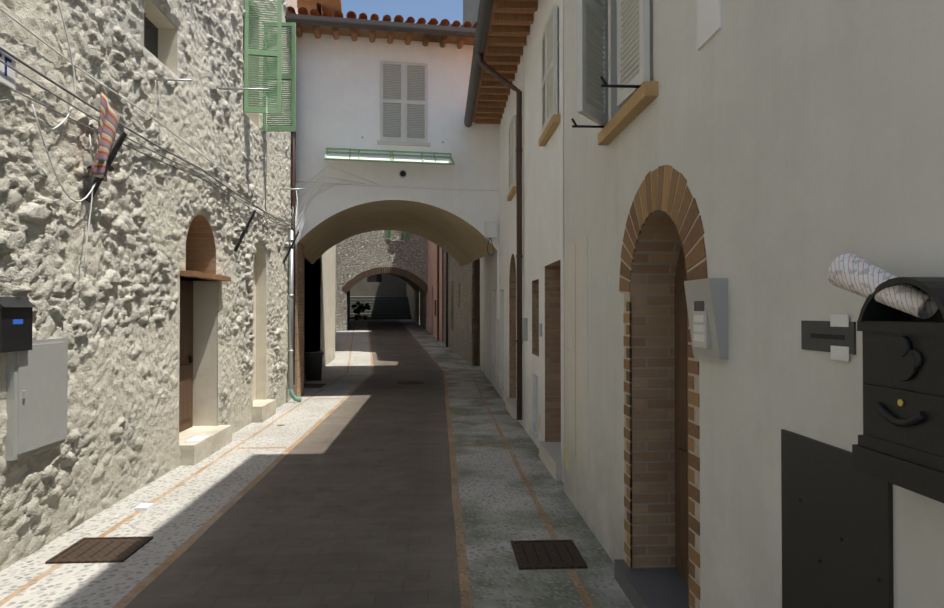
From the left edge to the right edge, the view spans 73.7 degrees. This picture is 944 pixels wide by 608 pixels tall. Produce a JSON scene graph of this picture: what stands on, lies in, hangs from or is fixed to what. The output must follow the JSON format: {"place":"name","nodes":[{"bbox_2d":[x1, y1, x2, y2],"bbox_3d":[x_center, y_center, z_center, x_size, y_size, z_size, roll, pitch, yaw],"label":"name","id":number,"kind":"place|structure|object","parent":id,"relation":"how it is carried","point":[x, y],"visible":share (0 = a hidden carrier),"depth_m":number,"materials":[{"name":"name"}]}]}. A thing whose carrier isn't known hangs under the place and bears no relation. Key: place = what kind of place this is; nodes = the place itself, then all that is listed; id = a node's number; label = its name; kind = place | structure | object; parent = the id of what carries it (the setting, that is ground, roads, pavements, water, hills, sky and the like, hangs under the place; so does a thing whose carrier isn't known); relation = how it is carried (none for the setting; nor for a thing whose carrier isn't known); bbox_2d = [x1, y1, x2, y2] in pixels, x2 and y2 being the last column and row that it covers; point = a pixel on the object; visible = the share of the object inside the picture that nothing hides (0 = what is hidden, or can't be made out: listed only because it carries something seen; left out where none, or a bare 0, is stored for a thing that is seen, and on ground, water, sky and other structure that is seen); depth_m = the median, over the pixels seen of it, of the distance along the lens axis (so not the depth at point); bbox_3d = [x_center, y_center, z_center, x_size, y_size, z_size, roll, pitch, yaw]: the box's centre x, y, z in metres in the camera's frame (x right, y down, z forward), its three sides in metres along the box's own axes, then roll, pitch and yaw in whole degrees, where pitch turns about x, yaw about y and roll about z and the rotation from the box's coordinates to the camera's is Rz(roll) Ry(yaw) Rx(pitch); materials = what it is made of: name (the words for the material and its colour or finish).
{"place":"outdoors","nodes":[
{"label":"outdoors","id":0,"kind":"place"},
{"bbox_2d":[293,243,303,396],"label":"bridge brick pier","id":1,"kind":"structure","parent":0,"point":[298,388],"depth_m":12.01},
{"bbox_2d":[304,257,320,378],"bbox_3d":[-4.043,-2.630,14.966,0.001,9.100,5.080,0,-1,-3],"label":"door","id":2,"kind":"structure","parent":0,"point":[312,335],"depth_m":16.61,"materials":[{"name":"brown wood"}]},
{"bbox_2d":[304,384,325,387],"bbox_3d":[-3.589,1.801,13.874,0.640,0.012,0.700,0,-1,-3],"label":"door mat","id":3,"kind":"object","parent":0,"point":[313,385],"depth_m":13.86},
{"bbox_2d":[0,371,633,607],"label":"street","id":4,"kind":"structure","parent":0,"point":[439,489],"depth_m":4.94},
{"bbox_2d":[134,503,153,511],"bbox_3d":[-2.719,1.687,5.219,0.100,0.030,0.120,0,-1,-3],"label":"litter wrapper","id":5,"kind":"object","parent":4,"relation":"on","point":[144,507],"visible":1,"depth_m":5.19,"materials":[{"name":"white paper"}]},
{"bbox_2d":[179,399,275,465],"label":"door steps","id":6,"kind":"structure","parent":4,"relation":"on","point":[216,440],"depth_m":7.41,"materials":[{"name":"stone"}]},
{"bbox_2d":[185,436,208,442],"bbox_3d":[-3.056,1.502,6.996,0.150,0.012,0.300,0,-1,-3],"label":"paper","id":7,"kind":"object","parent":6,"relation":"on","point":[196,438],"visible":1,"depth_m":6.97,"materials":[{"name":"white paper"}]},
{"bbox_2d":[304,351,323,380],"bbox_3d":[-3.783,1.487,15.080,0.460,0.670,0.460,0,-1,-11],"label":"waste bin","id":8,"kind":"object","parent":4,"relation":"on","point":[313,364],"visible":0.95,"depth_m":14.89,"materials":[{"name":"black plastic"}]},
{"bbox_2d":[45,381,587,569],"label":"manhole covers","id":9,"kind":"object","parent":4,"relation":"on","point":[546,554],"visible":0.98,"depth_m":4.25,"materials":[{"name":"metal"}]},
{"bbox_2d":[614,559,688,607],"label":"door threshold","id":10,"kind":"object","parent":4,"relation":"on","point":[654,588],"depth_m":3.52,"materials":[{"name":"stone"}]},
{"bbox_2d":[619,164,706,607],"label":"brick door surround","id":11,"kind":"object","parent":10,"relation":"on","point":[697,253],"visible":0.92,"depth_m":3.01,"materials":[{"name":"brown brick"}]},
{"bbox_2d":[563,0,943,607],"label":"wall","id":12,"kind":"structure","parent":4,"relation":"on","point":[798,145],"depth_m":2.18,"materials":[{"name":"beige paint"}]},
{"bbox_2d":[565,237,587,469],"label":"meter panels","id":13,"kind":"object","parent":12,"relation":"attached to","point":[576,324],"visible":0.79,"depth_m":5.16,"materials":[{"name":"beige metal"}]},
{"bbox_2d":[566,76,657,468],"bbox_3d":[0.769,0.115,4.438,0.276,2.654,2.380,0,-1,-3],"label":"window sill","id":14,"kind":"structure","parent":12,"relation":"attached to","point":[641,99],"depth_m":3.59,"materials":[{"name":"stone brick"},{"name":"black iron"}]},
{"bbox_2d":[577,0,649,125],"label":"window shutters","id":15,"kind":"object","parent":12,"relation":"attached to","point":[633,42],"depth_m":3.84,"materials":[{"name":"grey wood"}]},
{"bbox_2d":[611,0,686,568],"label":"wall reveals","id":16,"kind":"object","parent":12,"relation":"attached to","point":[658,275],"depth_m":3.75,"materials":[{"name":"brown brick"}]},
{"bbox_2d":[619,167,707,607],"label":"brick mortar","id":17,"kind":"object","parent":12,"relation":"attached to","point":[696,548],"depth_m":2.85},
{"bbox_2d":[684,278,728,358],"bbox_3d":[0.965,0.059,2.606,0.075,0.320,0.260,0,-1,-3],"label":"intercom","id":18,"kind":"object","parent":12,"relation":"attached to","point":[707,302],"visible":1,"depth_m":2.53,"materials":[{"name":"grey metal"}]},
{"bbox_2d":[697,0,721,49],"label":"number tile","id":19,"kind":"object","parent":12,"relation":"attached to","point":[709,20],"visible":1,"depth_m":2.64,"materials":[{"name":"white ceramic"}]},
{"bbox_2d":[801,314,855,361],"bbox_3d":[1.038,0.095,1.843,0.008,0.130,0.250,0,-1,-3],"label":"mail slot plate","id":20,"kind":"object","parent":12,"relation":"attached to","point":[835,335],"visible":1,"depth_m":1.81,"materials":[{"name":"grey metal"}]},
{"bbox_2d":[781,429,893,607],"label":"utility panel","id":21,"kind":"object","parent":12,"relation":"attached to","point":[837,529],"visible":0.96,"depth_m":1.81,"materials":[{"name":"black metal"}]},
{"bbox_2d":[852,277,943,502],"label":"mailbox","id":22,"kind":"object","parent":12,"relation":"attached to","point":[900,441],"visible":0.92,"depth_m":1.40,"materials":[{"name":"black metal"}]},
{"bbox_2d":[828,253,937,318],"bbox_3d":[0.970,-0.048,1.504,0.092,0.166,0.261,0,-1,-8],"label":"rolled newspaper","id":23,"kind":"object","parent":22,"relation":"on","point":[854,273],"visible":0.94,"depth_m":1.49,"materials":[{"name":"white paper"}]},
{"bbox_2d":[367,274,381,281],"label":"house reveals","id":24,"kind":"object","parent":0,"point":[376,278],"visible":0.1,"depth_m":43.36,"materials":[{"name":"grey paint"}]},
{"bbox_2d":[285,13,475,235],"bbox_3d":[-1.232,-3.205,11.663,4.653,3.970,0.718,0,-1,-3],"label":"rain gutter","id":25,"kind":"object","parent":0,"point":[325,21],"visible":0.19,"depth_m":11.55,"materials":[{"name":"grey metal"}]},
{"bbox_2d":[265,33,498,318],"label":"building wall","id":26,"kind":"structure","parent":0,"point":[338,93],"depth_m":12.12,"materials":[{"name":"white paint"}]},
{"bbox_2d":[296,24,474,48],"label":"roof eaves","id":27,"kind":"object","parent":26,"relation":"attached to","point":[372,35],"visible":0.4,"depth_m":11.94,"materials":[{"name":"brown wood"}]},
{"bbox_2d":[296,137,498,255],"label":"bridge fittings","id":28,"kind":"object","parent":26,"relation":"attached to","point":[490,229],"visible":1,"depth_m":12.38,"materials":[{"name":"grey metal"}]},
{"bbox_2d":[377,60,429,146],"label":"window shutters","id":29,"kind":"object","parent":26,"relation":"attached to","point":[403,102],"visible":1,"depth_m":12.19,"materials":[{"name":"grey wood"}]},
{"bbox_2d":[287,6,476,27],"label":"roof tiles","id":30,"kind":"object","parent":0,"point":[397,18],"visible":0.17,"depth_m":11.75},
{"bbox_2d":[325,65,454,164],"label":"window shutters","id":31,"kind":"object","parent":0,"point":[389,158],"depth_m":12.16,"materials":[{"name":"white wood"}]},
{"bbox_2d":[298,200,496,266],"bbox_3d":[-1.824,-1.511,14.432,4.441,0.950,5.042,0,-1,-3],"label":"archway","id":32,"kind":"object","parent":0,"point":[460,241],"depth_m":13.97,"materials":[{"name":"beige paint"}]},
{"bbox_2d":[386,230,408,240],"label":"arch shutters","id":33,"kind":"object","parent":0,"point":[406,235],"visible":0.23,"depth_m":29.92,"materials":[{"name":"green wood"}]},
{"bbox_2d":[322,320,481,372],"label":"street","id":34,"kind":"structure","parent":0,"point":[365,346],"depth_m":21.90,"materials":[{"name":"grey asphalt"}]},
{"bbox_2d":[351,301,370,319],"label":"potted plants","id":35,"kind":"object","parent":34,"relation":"on","point":[360,308],"visible":1,"depth_m":37.11,"materials":[{"name":"green plant"}]},
{"bbox_2d":[347,230,425,329],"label":"arch body","id":36,"kind":"structure","parent":34,"relation":"on","point":[408,281],"depth_m":31.63,"materials":[{"name":"grey paint"}]},
{"bbox_2d":[336,230,427,330],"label":"stone wall","id":37,"kind":"structure","parent":36,"relation":"attached to","point":[356,255],"depth_m":29.80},
{"bbox_2d":[342,267,427,292],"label":"brick arch","id":38,"kind":"structure","parent":37,"relation":"attached to","point":[363,274],"depth_m":29.89,"materials":[{"name":"brown brick"}]},
{"bbox_2d":[343,267,427,291],"bbox_3d":[-4.038,-1.139,29.901,4.222,1.254,0.001,0,-1,-10],"label":"arch mortar","id":39,"kind":"object","parent":38,"relation":"attached to","point":[381,273],"visible":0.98,"depth_m":29.89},
{"bbox_2d":[406,283,419,324],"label":"passage wall","id":40,"kind":"structure","parent":34,"relation":"on","point":[412,295],"depth_m":36.85,"materials":[{"name":"grey paint"}]},
{"bbox_2d":[350,274,405,295],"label":"end house","id":41,"kind":"structure","parent":40,"relation":"attached to","point":[390,285],"depth_m":43.24,"materials":[{"name":"paint"}]},
{"bbox_2d":[341,0,462,26],"label":"sky","id":42,"kind":"structure","parent":0,"point":[451,10],"materials":[{"name":"blue"}]},
{"bbox_2d":[480,0,563,482],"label":"building wall","id":43,"kind":"structure","parent":0,"point":[542,207],"depth_m":8.20,"materials":[{"name":"paint"}]},
{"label":"ground","id":44,"kind":"structure","parent":0,"visible":0},
{"bbox_2d":[0,0,297,571],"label":"stone wall","id":45,"kind":"structure","parent":44,"relation":"on","point":[113,316],"depth_m":5.53,"materials":[{"name":"beige stone"}]},
{"bbox_2d":[0,45,15,88],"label":"sign","id":46,"kind":"object","parent":45,"relation":"attached to","point":[7,75],"visible":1,"depth_m":3.92,"materials":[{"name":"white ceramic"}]},
{"bbox_2d":[0,297,35,352],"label":"mailbox","id":47,"kind":"object","parent":45,"relation":"attached to","point":[16,317],"visible":1,"depth_m":3.92,"materials":[{"name":"black plastic"}]},
{"bbox_2d":[4,338,67,460],"bbox_3d":[-2.943,0.615,4.254,0.130,0.750,0.570,0,-1,-3],"label":"meter cabinet","id":48,"kind":"object","parent":45,"relation":"attached to","point":[37,390],"visible":0.88,"depth_m":4.18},
{"bbox_2d":[82,131,126,202],"bbox_3d":[-2.882,-1.081,4.941,0.303,0.583,0.153,0,-1,-26],"label":"flag holder","id":49,"kind":"object","parent":45,"relation":"attached to","point":[113,152],"visible":0.67,"depth_m":4.94,"materials":[{"name":"grey metal"}]},
{"bbox_2d":[90,92,119,181],"bbox_3d":[-2.876,-1.292,4.912,0.142,0.622,0.295,0,-1,-3],"label":"hanging cloth","id":50,"kind":"object","parent":49,"relation":"hanging from","point":[109,119],"visible":0.94,"depth_m":4.88,"materials":[{"name":"multicoloured fabric"}]},
{"bbox_2d":[0,0,292,276],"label":"wall cables","id":51,"kind":"object","parent":45,"relation":"attached to","point":[55,83],"depth_m":4.77,"materials":[{"name":"grey rubber"}]},
{"bbox_2d":[179,271,230,280],"bbox_3d":[-3.227,-0.321,7.310,0.440,0.055,1.240,0,-1,-3],"label":"door lintel","id":52,"kind":"structure","parent":45,"relation":"attached to","point":[200,275],"depth_m":7.13,"materials":[{"name":"brown wood"}]},
{"bbox_2d":[144,0,265,425],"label":"stone wall reveals","id":53,"kind":"object","parent":45,"relation":"attached to","point":[200,250],"visible":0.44,"depth_m":7.84,"materials":[{"name":"paint"}]},
{"bbox_2d":[144,12,244,112],"bbox_3d":[-3.378,-3.402,7.855,0.070,2.030,3.930,0,-1,-3],"label":"window glass","id":54,"kind":"object","parent":53,"relation":"attached to","point":[150,36],"visible":0.08,"depth_m":6.51,"materials":[{"name":"grey glass"}]},
{"bbox_2d":[156,79,304,205],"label":"metal rods","id":55,"kind":"object","parent":45,"relation":"attached to","point":[264,89],"visible":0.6,"depth_m":7.80,"materials":[{"name":"silver metal"}]},
{"bbox_2d":[234,210,255,251],"bbox_3d":[-3.066,-0.988,8.486,0.303,0.583,0.153,0,-1,-26],"label":"flag holder","id":56,"kind":"object","parent":45,"relation":"attached to","point":[240,239],"visible":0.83,"depth_m":8.47,"materials":[{"name":"grey metal"}]},
{"bbox_2d":[244,0,295,131],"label":"green shutters","id":57,"kind":"object","parent":45,"relation":"attached to","point":[271,106],"visible":0.92,"depth_m":8.94,"materials":[{"name":"paint"}]},
{"bbox_2d":[283,231,298,262],"bbox_3d":[-3.204,-1.005,11.133,0.303,0.583,0.153,0,-1,-26],"label":"flag holder","id":58,"kind":"object","parent":45,"relation":"attached to","point":[290,246],"visible":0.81,"depth_m":11.12,"materials":[{"name":"grey metal"}]},
{"bbox_2d":[288,62,301,401],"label":"downpipes","id":59,"kind":"object","parent":45,"relation":"attached to","point":[291,338],"visible":0.83,"depth_m":11.35,"materials":[{"name":"grey metal"}]},
{"bbox_2d":[287,166,377,248],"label":"corner cables","id":60,"kind":"object","parent":45,"relation":"attached to","point":[296,214],"visible":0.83,"depth_m":11.84,"materials":[{"name":"plastic"},{"name":"rubber"}]},
{"bbox_2d":[179,281,688,561],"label":"door panels","id":61,"kind":"object","parent":45,"relation":"attached to","point":[186,367],"visible":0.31,"depth_m":3.63,"materials":[{"name":"brown wood"}]},
{"bbox_2d":[674,292,688,581],"bbox_3d":[1.220,0.743,3.322,0.028,1.630,0.800,0,-1,-3],"label":"door leaf","id":62,"kind":"object","parent":61,"relation":"attached to","point":[681,442],"visible":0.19,"depth_m":3.68,"materials":[{"name":"brown wood"}]},
{"bbox_2d":[151,0,334,422],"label":"wall","id":63,"kind":"structure","parent":44,"relation":"on","point":[328,302],"depth_m":17.76,"materials":[{"name":"paint"}]},
{"bbox_2d":[297,0,341,16],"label":"building","id":64,"kind":"structure","parent":44,"relation":"on","point":[333,6],"depth_m":17.05,"materials":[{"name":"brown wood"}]},
{"bbox_2d":[320,4,335,350],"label":"wall","id":65,"kind":"structure","parent":44,"relation":"on","point":[321,285],"depth_m":17.43,"materials":[{"name":"paint"}]},
{"bbox_2d":[350,296,411,319],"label":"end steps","id":66,"kind":"structure","parent":44,"relation":"on","point":[390,308],"depth_m":40.23,"materials":[{"name":"stone"}]},
{"bbox_2d":[442,249,479,365],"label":"door","id":67,"kind":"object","parent":44,"relation":"on","point":[475,329],"depth_m":18.45,"materials":[{"name":"brown wood"}]},
{"bbox_2d":[428,240,441,341],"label":"pink house","id":68,"kind":"structure","parent":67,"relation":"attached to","point":[432,263],"depth_m":27.40,"materials":[{"name":"paint"}]},
{"bbox_2d":[431,286,432,334],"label":"pink house reveals","id":69,"kind":"object","parent":68,"relation":"attached to","point":[432,311],"visible":0.35,"depth_m":28.55,"materials":[{"name":"paint"}]},
{"bbox_2d":[435,245,447,346],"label":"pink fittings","id":70,"kind":"object","parent":68,"relation":"attached to","point":[437,308],"visible":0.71,"depth_m":25.54,"materials":[{"name":"brown wood"}]},
{"bbox_2d":[443,249,471,365],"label":"building wall","id":71,"kind":"structure","parent":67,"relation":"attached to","point":[460,340],"depth_m":20.72,"materials":[{"name":"beige paint"}]},
{"bbox_2d":[451,280,459,330],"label":"stone house reveals","id":72,"kind":"object","parent":71,"relation":"attached to","point":[452,303],"visible":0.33,"depth_m":22.65,"materials":[{"name":"black stone"}]},
{"bbox_2d":[463,0,479,27],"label":"tall house","id":73,"kind":"structure","parent":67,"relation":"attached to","point":[470,10],"depth_m":25.22,"materials":[{"name":"paint"}]},
{"bbox_2d":[472,259,479,365],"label":"stone house end","id":74,"kind":"structure","parent":44,"relation":"on","point":[473,300],"depth_m":18.43,"materials":[{"name":"beige stone"}]},
{"bbox_2d":[492,7,560,441],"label":"white wall reveals","id":75,"kind":"object","parent":44,"relation":"on","point":[553,352],"visible":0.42,"depth_m":7.10,"materials":[{"name":"white paint"}]},
{"bbox_2d":[464,0,522,419],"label":"drainpipe","id":76,"kind":"object","parent":75,"relation":"attached to","point":[478,64],"visible":0.92,"depth_m":8.85,"materials":[{"name":"grey metal"}]},
{"bbox_2d":[472,0,537,121],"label":"white eave tiles","id":77,"kind":"object","parent":75,"relation":"attached to","point":[491,23],"depth_m":8.55,"materials":[{"name":"ceramic"}]},
{"bbox_2d":[475,0,537,123],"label":"roof eaves","id":78,"kind":"object","parent":75,"relation":"attached to","point":[493,98],"visible":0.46,"depth_m":9.23,"materials":[{"name":"brown wood"}]},
{"bbox_2d":[509,5,557,191],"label":"window shutters","id":79,"kind":"object","parent":75,"relation":"attached to","point":[549,73],"depth_m":6.56,"materials":[{"name":"grey wood"}]},
{"bbox_2d":[505,114,561,480],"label":"window sills","id":80,"kind":"structure","parent":75,"relation":"attached to","point":[550,455],"depth_m":6.79,"materials":[{"name":"brown stone"}]},
{"bbox_2d":[563,26,563,267],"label":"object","id":81,"kind":"object","parent":44,"relation":"on","point":[563,146],"visible":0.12,"depth_m":5.77,"materials":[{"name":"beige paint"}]}
]}

